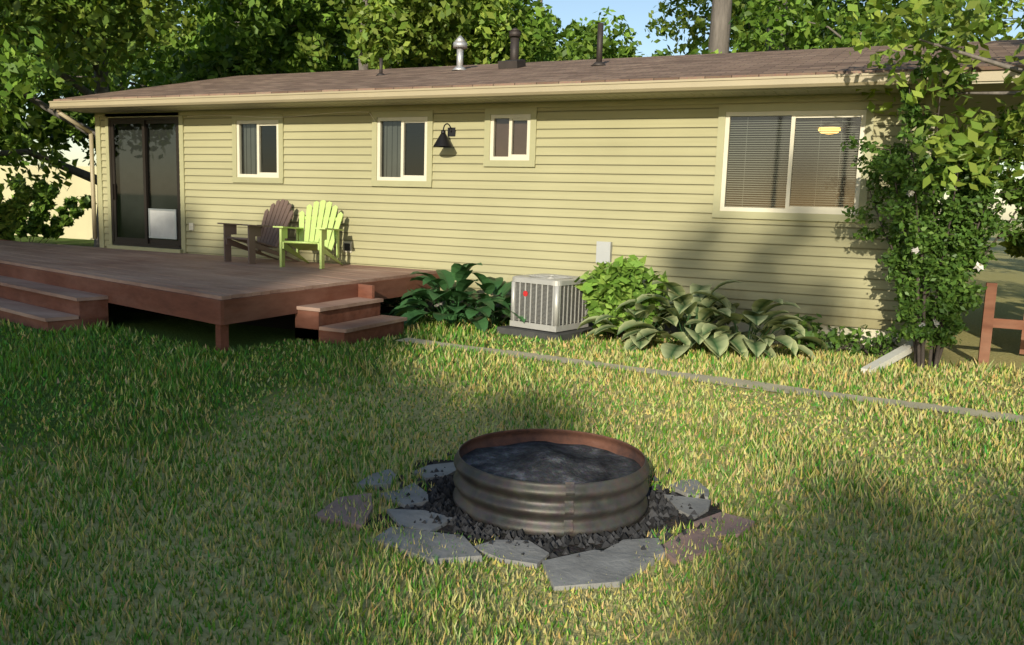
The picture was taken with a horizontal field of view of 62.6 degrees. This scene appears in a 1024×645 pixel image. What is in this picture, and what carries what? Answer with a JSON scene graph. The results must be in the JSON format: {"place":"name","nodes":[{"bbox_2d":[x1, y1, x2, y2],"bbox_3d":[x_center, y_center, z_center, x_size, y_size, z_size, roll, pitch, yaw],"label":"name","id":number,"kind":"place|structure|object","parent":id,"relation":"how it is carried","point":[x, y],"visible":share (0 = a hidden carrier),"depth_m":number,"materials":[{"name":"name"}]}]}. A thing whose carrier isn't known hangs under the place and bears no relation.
{"place":"outdoors","nodes":[
{"label":"outdoors","id":0,"kind":"place"},
{"bbox_2d":[0,240,436,299],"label":"deck boards","id":1,"kind":"object","parent":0,"point":[212,276],"visible":0.9,"depth_m":11.12,"materials":[{"name":"brown wood"}]},
{"bbox_2d":[107,245,182,252],"bbox_3d":[-6.305,-1.266,14.470,1.730,0.060,0.090,5,9,25],"label":"door sill","id":2,"kind":"structure","parent":1,"relation":"on","point":[146,248],"depth_m":14.40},
{"bbox_2d":[273,200,343,268],"bbox_3d":[-2.886,-1.297,12.211,0.770,0.954,1.001,3,8,9],"label":"adirondack chair","id":3,"kind":"object","parent":1,"relation":"on","point":[323,243],"visible":1,"depth_m":12.38,"materials":[{"name":"green wood"}]},
{"bbox_2d":[224,274,439,324],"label":"deck fascia","id":4,"kind":"structure","parent":1,"relation":"attached to","point":[243,309],"depth_m":9.21,"materials":[{"name":"brown wood"}]},
{"bbox_2d":[384,121,405,176],"bbox_3d":[-1.712,-2.525,12.312,0.355,0.900,0.020,5,9,25],"label":"curtain window","id":5,"kind":"structure","parent":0,"point":[392,165],"depth_m":12.32,"materials":[{"name":"grey fabric"}]},
{"bbox_2d":[495,119,527,156],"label":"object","id":6,"kind":"structure","parent":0,"point":[502,139],"depth_m":11.49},
{"bbox_2d":[0,224,1023,644],"bbox_3d":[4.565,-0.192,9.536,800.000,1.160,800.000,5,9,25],"label":"lawn","id":7,"kind":"structure","parent":0,"point":[1004,272],"depth_m":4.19,"materials":[{"name":"green plant"}]},
{"bbox_2d":[0,185,40,240],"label":"shrub","id":8,"kind":"object","parent":7,"relation":"on","point":[12,210],"visible":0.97,"depth_m":18.18,"materials":[{"name":"green plant"}]},
{"bbox_2d":[0,0,95,98],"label":"tree","id":9,"kind":"object","parent":7,"relation":"on","point":[18,84],"visible":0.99,"depth_m":14.02,"materials":[{"name":"green plant"}]},
{"bbox_2d":[0,177,96,242],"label":"shrub","id":10,"kind":"object","parent":7,"relation":"on","point":[38,216],"depth_m":23.32,"materials":[{"name":"green plant"}]},
{"bbox_2d":[0,165,97,239],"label":"neighbour wall","id":11,"kind":"structure","parent":7,"relation":"on","point":[81,228],"depth_m":28.22,"materials":[{"name":"beige paint"}]},
{"bbox_2d":[0,275,108,330],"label":"deck steps","id":12,"kind":"structure","parent":7,"relation":"on","point":[36,305],"depth_m":9.65,"materials":[{"name":"brown wood"}]},
{"bbox_2d":[0,22,116,165],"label":"tree","id":13,"kind":"object","parent":7,"relation":"on","point":[70,131],"depth_m":32.73,"materials":[{"name":"green plant"}]},
{"bbox_2d":[2,10,187,120],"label":"tree","id":14,"kind":"object","parent":7,"relation":"on","point":[118,87],"depth_m":46.94,"materials":[{"name":"green plant"}]},
{"bbox_2d":[0,0,286,246],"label":"tree","id":15,"kind":"object","parent":7,"relation":"on","point":[97,18],"depth_m":17.85,"materials":[{"name":"green plant"}]},
{"bbox_2d":[0,239,374,350],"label":"deck fascia","id":16,"kind":"structure","parent":7,"relation":"on","point":[202,309],"depth_m":9.18,"materials":[{"name":"brown wood"}]},
{"bbox_2d":[217,199,299,263],"bbox_3d":[-3.777,-1.394,12.710,0.770,0.954,1.001,8,10,36],"label":"brown chair","id":17,"kind":"object","parent":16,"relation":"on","point":[266,232],"visible":0.92,"depth_m":12.71,"materials":[{"name":"brown wood"}]},
{"bbox_2d":[0,0,376,125],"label":"tree","id":18,"kind":"object","parent":7,"relation":"on","point":[53,85],"depth_m":29.78,"materials":[{"name":"green plant"}]},
{"bbox_2d":[109,0,351,91],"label":"tree","id":19,"kind":"object","parent":7,"relation":"on","point":[221,53],"depth_m":22.73,"materials":[{"name":"green plant"}]},
{"bbox_2d":[149,0,375,82],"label":"tree","id":20,"kind":"object","parent":7,"relation":"on","point":[190,23],"visible":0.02,"depth_m":35.67,"materials":[{"name":"green plant"}]},
{"bbox_2d":[108,295,427,329],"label":"ground under deck","id":21,"kind":"structure","parent":7,"relation":"on","point":[285,322],"depth_m":10.91,"materials":[{"name":"black soil"}]},
{"bbox_2d":[295,297,406,343],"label":"deck steps","id":22,"kind":"structure","parent":7,"relation":"on","point":[352,320],"depth_m":9.37,"materials":[{"name":"brown wood"}]},
{"bbox_2d":[236,0,532,73],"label":"tree","id":23,"kind":"object","parent":7,"relation":"on","point":[407,27],"depth_m":20.66,"materials":[{"name":"green plant"}]},
{"bbox_2d":[312,1,511,69],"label":"tree","id":24,"kind":"object","parent":7,"relation":"on","point":[333,48],"depth_m":42.59,"materials":[{"name":"green plant"}]},
{"bbox_2d":[381,287,471,324],"bbox_3d":[-1.172,-0.243,11.362,1.448,0.572,1.402,5,9,25],"label":"hosta","id":25,"kind":"object","parent":7,"relation":"on","point":[389,301],"visible":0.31,"depth_m":11.08,"materials":[{"name":"green plant"}]},
{"bbox_2d":[258,0,605,73],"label":"tree","id":26,"kind":"object","parent":7,"relation":"on","point":[345,65],"depth_m":25.29,"materials":[{"name":"green plant"}]},
{"bbox_2d":[388,263,510,331],"bbox_3d":[-0.802,-0.361,10.908,1.775,0.881,1.835,5,9,25],"label":"hosta","id":27,"kind":"object","parent":7,"relation":"on","point":[446,283],"visible":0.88,"depth_m":10.62,"materials":[{"name":"green plant"}]},
{"bbox_2d":[432,273,526,325],"bbox_3d":[-0.186,-0.252,10.917,1.409,0.817,1.626,-2,9,-25],"label":"hosta","id":28,"kind":"object","parent":7,"relation":"on","point":[499,286],"visible":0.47,"depth_m":10.95,"materials":[{"name":"green plant"}]},
{"bbox_2d":[404,0,579,67],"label":"tree","id":29,"kind":"object","parent":7,"relation":"on","point":[537,27],"visible":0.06,"depth_m":22.00,"materials":[{"name":"green plant"}]},
{"bbox_2d":[100,99,925,329],"bbox_3d":[0.246,-2.628,15.370,13.090,3.550,7.420,5,9,25],"label":"house siding","id":30,"kind":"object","parent":7,"relation":"on","point":[637,181],"visible":0.71,"depth_m":11.16,"materials":[{"name":"beige plastic"}]},
{"bbox_2d":[56,109,96,238],"bbox_3d":[-7.503,-2.570,14.538,0.070,2.250,0.592,8,10,38],"label":"downspout","id":31,"kind":"object","parent":30,"relation":"attached to","point":[92,168],"visible":0.89,"depth_m":14.70,"materials":[{"name":"beige metal"}]},
{"bbox_2d":[115,124,120,236],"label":"curtain","id":32,"kind":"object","parent":30,"relation":"attached to","point":[117,181],"depth_m":14.81,"materials":[{"name":"grey fabric"}]},
{"bbox_2d":[148,208,177,238],"bbox_3d":[-5.925,-1.675,14.299,0.640,0.500,0.025,5,9,25],"label":"pet door","id":33,"kind":"structure","parent":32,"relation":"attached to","point":[162,223],"depth_m":14.29,"materials":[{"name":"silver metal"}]},
{"bbox_2d":[105,112,178,244],"bbox_3d":[-6.280,-2.385,14.353,1.720,2.310,0.030,5,9,25],"label":"door casing","id":34,"kind":"structure","parent":30,"relation":"attached to","point":[119,115],"depth_m":14.59,"materials":[{"name":"beige wood"}]},
{"bbox_2d":[108,117,180,248],"bbox_3d":[-6.249,-2.380,14.361,1.630,2.180,0.110,5,9,25],"label":"door frame","id":35,"kind":"object","parent":30,"relation":"attached to","point":[147,241],"visible":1,"depth_m":14.39,"materials":[{"name":"black metal"}]},
{"bbox_2d":[117,124,177,239],"bbox_3d":[-6.203,-2.388,14.466,1.498,2.030,0.040,5,9,25],"label":"door glass","id":36,"kind":"object","parent":35,"relation":"in","point":[162,169],"depth_m":14.50,"materials":[{"name":"glass"}]},
{"bbox_2d":[232,114,283,182],"bbox_3d":[-3.993,-2.723,13.226,1.020,1.050,0.044,5,9,25],"label":"window casing","id":37,"kind":"structure","parent":30,"relation":"attached to","point":[235,119],"depth_m":13.20,"materials":[{"name":"beige wood"}]},
{"bbox_2d":[237,120,278,177],"bbox_3d":[-3.979,-2.727,13.255,0.850,0.880,0.058,5,9,25],"label":"window frame","id":38,"kind":"object","parent":30,"relation":"attached to","point":[260,123],"visible":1,"depth_m":13.26,"materials":[{"name":"white plastic"}]},
{"bbox_2d":[242,124,276,173],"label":"room window","id":39,"kind":"structure","parent":30,"relation":"attached to","point":[269,144],"depth_m":14.88,"materials":[{"name":"glass"}]},
{"bbox_2d":[244,124,262,173],"bbox_3d":[-4.121,-2.754,13.418,0.355,0.880,0.020,5,9,25],"label":"curtain","id":40,"kind":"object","parent":39,"relation":"attached to","point":[250,165],"depth_m":13.43,"materials":[{"name":"grey fabric"}]},
{"bbox_2d":[189,223,352,252],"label":"wall outlets","id":41,"kind":"object","parent":30,"relation":"attached to","point":[347,246],"depth_m":12.71,"materials":[{"name":"beige plastic"}]},
{"bbox_2d":[187,112,375,121],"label":"cable","id":42,"kind":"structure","parent":30,"relation":"attached to","point":[277,117],"depth_m":12.99,"materials":[{"name":"beige plastic"}]},
{"bbox_2d":[377,117,426,180],"bbox_3d":[-1.571,-2.498,12.150,0.850,0.900,0.058,5,9,25],"label":"window frame","id":43,"kind":"object","parent":30,"relation":"attached to","point":[404,121],"visible":1,"depth_m":12.14,"materials":[{"name":"white plastic"}]},
{"bbox_2d":[371,110,433,186],"bbox_3d":[-1.585,-2.495,12.120,1.020,1.070,0.044,5,9,25],"label":"window casing","id":44,"kind":"structure","parent":30,"relation":"attached to","point":[429,115],"depth_m":12.07,"materials":[{"name":"beige wood"}]},
{"bbox_2d":[382,121,424,176],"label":"room window","id":45,"kind":"structure","parent":30,"relation":"attached to","point":[415,145],"depth_m":14.22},
{"bbox_2d":[433,123,455,147],"bbox_3d":[-0.919,-2.583,11.603,0.280,0.329,0.390,5,9,25],"label":"wall lamp","id":46,"kind":"object","parent":30,"relation":"attached to","point":[443,140],"visible":1,"depth_m":11.52,"materials":[{"name":"black metal"}]},
{"bbox_2d":[483,107,537,166],"bbox_3d":[-0.027,-2.501,11.386,0.770,0.780,0.044,5,9,25],"label":"window casing","id":47,"kind":"structure","parent":30,"relation":"attached to","point":[531,161],"depth_m":11.36,"materials":[{"name":"beige wood"}]},
{"bbox_2d":[490,114,530,159],"bbox_3d":[-0.013,-2.505,11.416,0.600,0.610,0.058,5,9,25],"label":"window frame","id":48,"kind":"object","parent":30,"relation":"attached to","point":[512,118],"visible":1,"depth_m":11.40,"materials":[{"name":"white plastic"}]},
{"bbox_2d":[95,92,937,327],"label":"house trim","id":49,"kind":"structure","parent":30,"relation":"attached to","point":[768,99],"depth_m":11.69,"materials":[{"name":"beige wood"}]},
{"bbox_2d":[53,39,1023,139],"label":"house roof","id":50,"kind":"structure","parent":30,"relation":"on","point":[824,61],"depth_m":12.05,"materials":[{"name":"brown"}]},
{"bbox_2d":[451,36,466,70],"bbox_3d":[-0.878,-4.527,14.228,0.300,0.610,0.300,5,9,25],"label":"roof vent","id":51,"kind":"object","parent":50,"relation":"on","point":[459,43],"visible":0.84,"depth_m":14.17,"materials":[{"name":"silver metal"}]},
{"bbox_2d":[376,23,604,75],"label":"roof vent pipes","id":52,"kind":"object","parent":50,"relation":"on","point":[514,61],"visible":0.79,"depth_m":13.71,"materials":[{"name":"metal"}]},
{"bbox_2d":[48,70,1020,109],"bbox_3d":[0.913,-3.987,14.836,15.070,1.158,8.752,5,9,25],"label":"fascia gutter","id":53,"kind":"object","parent":50,"relation":"attached to","point":[799,81],"visible":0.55,"depth_m":10.36,"materials":[{"name":"beige metal"}]},
{"bbox_2d":[61,69,1023,133],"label":"soffit","id":54,"kind":"structure","parent":50,"relation":"attached to","point":[991,103],"depth_m":11.03,"materials":[{"name":"beige"}]},
{"bbox_2d":[596,241,612,262],"bbox_3d":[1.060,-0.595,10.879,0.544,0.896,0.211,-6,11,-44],"label":"electrical disconnect","id":55,"kind":"object","parent":30,"relation":"attached to","point":[604,251],"visible":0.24,"depth_m":10.92,"materials":[{"name":"grey"}]},
{"bbox_2d":[725,116,860,207],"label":"window blinds","id":56,"kind":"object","parent":30,"relation":"attached to","point":[788,118],"depth_m":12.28,"materials":[{"name":"grey plastic"}]},
{"bbox_2d":[712,101,875,221],"bbox_3d":[3.273,-1.885,9.909,1.740,1.350,0.044,5,9,25],"label":"window casing","id":57,"kind":"structure","parent":30,"relation":"attached to","point":[723,110],"depth_m":9.92,"materials":[{"name":"beige wood"}]},
{"bbox_2d":[315,462,754,590],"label":"flagstones","id":58,"kind":"object","parent":7,"relation":"on","point":[623,557],"visible":0.67,"depth_m":3.62,"materials":[{"name":"grey stone"}]},
{"bbox_2d":[364,460,720,564],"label":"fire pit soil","id":59,"kind":"structure","parent":7,"relation":"on","point":[575,548],"depth_m":3.87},
{"bbox_2d":[379,451,715,557],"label":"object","id":60,"kind":"structure","parent":59,"relation":"on","point":[444,504],"depth_m":3.86,"materials":[{"name":"black gravel"}]},
{"bbox_2d":[453,429,649,535],"bbox_3d":[0.193,0.776,4.207,0.972,0.275,0.972,5,9,25],"label":"fire pit ring","id":61,"kind":"object","parent":59,"relation":"on","point":[551,509],"visible":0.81,"depth_m":3.82,"materials":[{"name":"metal"}]},
{"bbox_2d":[462,441,640,483],"bbox_3d":[0.196,0.704,4.197,0.926,0.075,0.926,5,9,25],"label":"ash bed","id":62,"kind":"object","parent":61,"relation":"in","point":[542,461],"visible":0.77,"depth_m":4.22,"materials":[{"name":"grey"}]},
{"bbox_2d":[497,325,593,340],"bbox_3d":[0.460,0.099,10.471,0.920,0.075,0.920,8,10,37],"label":"air conditioner pad","id":63,"kind":"object","parent":7,"relation":"on","point":[527,332],"visible":0.5,"depth_m":10.14,"materials":[{"name":"grey concrete"}]},
{"bbox_2d":[510,273,587,331],"bbox_3d":[0.471,-0.261,10.421,0.724,0.622,0.724,8,10,37],"label":"ac unit","id":64,"kind":"object","parent":7,"relation":"on","point":[549,302],"visible":0.94,"depth_m":10.16,"materials":[{"name":"metal"}]},
{"bbox_2d":[546,22,635,60],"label":"tree","id":65,"kind":"object","parent":7,"relation":"on","point":[558,54],"visible":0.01,"depth_m":69.30,"materials":[{"name":"green plant"}]},
{"bbox_2d":[574,255,669,339],"bbox_3d":[1.379,-0.288,10.166,1.195,1.085,1.234,5,9,25],"label":"bright bush","id":66,"kind":"object","parent":7,"relation":"on","point":[601,285],"depth_m":9.91,"materials":[{"name":"green plant"}]},
{"bbox_2d":[578,301,696,349],"bbox_3d":[1.487,-0.008,9.787,1.377,0.542,1.207,5,9,25],"label":"hosta","id":67,"kind":"object","parent":7,"relation":"on","point":[641,311],"visible":0.65,"depth_m":9.48,"materials":[{"name":"green plant"}]},
{"bbox_2d":[567,6,721,59],"bbox_3d":[1.742,-5.028,20.159,7.521,5.721,5.433,2,8,5],"label":"tree","id":68,"kind":"object","parent":7,"relation":"on","point":[613,50],"visible":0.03,"depth_m":21.19,"materials":[{"name":"green plant"}]},
{"bbox_2d":[651,48,673,56],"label":"tree","id":69,"kind":"object","parent":7,"relation":"on","point":[661,53],"visible":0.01,"depth_m":65.17,"materials":[{"name":"green plant"}]},
{"bbox_2d":[614,280,776,359],"bbox_3d":[1.962,-0.071,9.627,1.612,0.869,1.902,1,8,-9],"label":"hosta","id":70,"kind":"object","parent":7,"relation":"on","point":[682,300],"visible":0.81,"depth_m":9.37,"materials":[{"name":"green plant"}]},
{"bbox_2d":[395,338,1023,422],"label":"lawn edging","id":71,"kind":"object","parent":7,"relation":"on","point":[786,389],"visible":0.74,"depth_m":7.59,"materials":[{"name":"concrete"}]},
{"bbox_2d":[623,0,798,56],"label":"tree","id":72,"kind":"object","parent":7,"relation":"on","point":[701,24],"depth_m":41.89,"materials":[{"name":"green plant"}]},
{"bbox_2d":[683,290,827,359],"bbox_3d":[2.700,0.064,9.509,1.618,0.763,1.699,5,9,25],"label":"hosta","id":73,"kind":"object","parent":7,"relation":"on","point":[759,314],"visible":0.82,"depth_m":9.22,"materials":[{"name":"green plant"}]},
{"bbox_2d":[765,0,792,50],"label":"tree","id":74,"kind":"object","parent":7,"relation":"on","point":[770,47],"depth_m":21.02,"materials":[{"name":"green plant"}]},
{"bbox_2d":[783,313,871,355],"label":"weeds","id":75,"kind":"object","parent":7,"relation":"on","point":[835,339],"depth_m":9.55,"materials":[{"name":"green plant"}]},
{"bbox_2d":[730,0,1007,222],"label":"tree","id":76,"kind":"object","parent":7,"relation":"on","point":[819,32],"depth_m":34.40,"materials":[{"name":"green plant"}]},
{"bbox_2d":[845,324,901,357],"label":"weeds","id":77,"kind":"object","parent":7,"relation":"on","point":[880,338],"depth_m":9.46,"materials":[{"name":"green plant"}]},
{"bbox_2d":[728,0,1023,202],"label":"tree","id":78,"kind":"object","parent":7,"relation":"on","point":[770,11],"depth_m":19.20,"materials":[{"name":"green plant"}]},
{"bbox_2d":[861,339,926,373],"bbox_3d":[4.072,0.351,8.947,1.497,0.252,0.100,-6,11,-45],"label":"downspout","id":79,"kind":"object","parent":7,"relation":"on","point":[899,353],"visible":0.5,"depth_m":8.81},
{"bbox_2d":[840,51,1023,367],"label":"shrub","id":80,"kind":"object","parent":7,"relation":"on","point":[955,267],"depth_m":8.66,"materials":[{"name":"green plant"}]},
{"bbox_2d":[845,0,1023,199],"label":"tree","id":81,"kind":"object","parent":7,"relation":"on","point":[969,135],"depth_m":8.10,"materials":[{"name":"green plant"}]},
{"bbox_2d":[911,0,1023,165],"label":"tree","id":82,"kind":"object","parent":7,"relation":"on","point":[998,15],"depth_m":18.98,"materials":[{"name":"green plant"}]},
{"bbox_2d":[978,282,1023,365],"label":"fence gate","id":83,"kind":"structure","parent":7,"relation":"on","point":[990,322],"depth_m":9.01,"materials":[{"name":"brown wood"}]},
{"bbox_2d":[997,178,1023,257],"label":"shrub","id":84,"kind":"object","parent":7,"relation":"on","point":[1016,250],"visible":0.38,"depth_m":10.63,"materials":[{"name":"green plant"}]},
{"bbox_2d":[0,0,1023,224],"label":"sky","id":85,"kind":"structure","parent":0,"point":[635,12],"materials":[{"name":"blue"}]},
{"bbox_2d":[554,36,592,60],"bbox_3d":[1.603,-8.548,36.041,9.389,7.942,8.285,9,11,42],"label":"tree","id":86,"kind":"object","parent":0,"point":[560,57],"depth_m":37.14,"materials":[{"name":"green plant"}]},
{"bbox_2d":[273,293,911,354],"bbox_3d":[0.193,-0.587,15.678,13.090,0.580,7.370,5,9,25],"label":"house foundation","id":87,"kind":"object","parent":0,"point":[743,327],"depth_m":10.25,"materials":[{"name":"grey concrete"}]},
{"bbox_2d":[708,0,731,52],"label":"tree trunk","id":88,"kind":"object","parent":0,"point":[720,28],"depth_m":21.43,"materials":[{"name":"plant"}]},
{"bbox_2d":[720,110,866,214],"bbox_3d":[3.287,-1.889,9.938,1.570,1.180,0.058,5,9,25],"label":"window frame","id":89,"kind":"object","parent":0,"point":[788,208],"visible":0.9,"depth_m":9.90,"materials":[{"name":"white plastic"}]},
{"bbox_2d":[818,127,840,132],"bbox_3d":[4.110,-2.499,10.909,0.280,0.126,0.280,5,9,25],"label":"ceiling lamp","id":90,"kind":"object","parent":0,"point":[825,128],"visible":0.39,"depth_m":10.81,"materials":[{"name":"yellow glass"}]}
]}

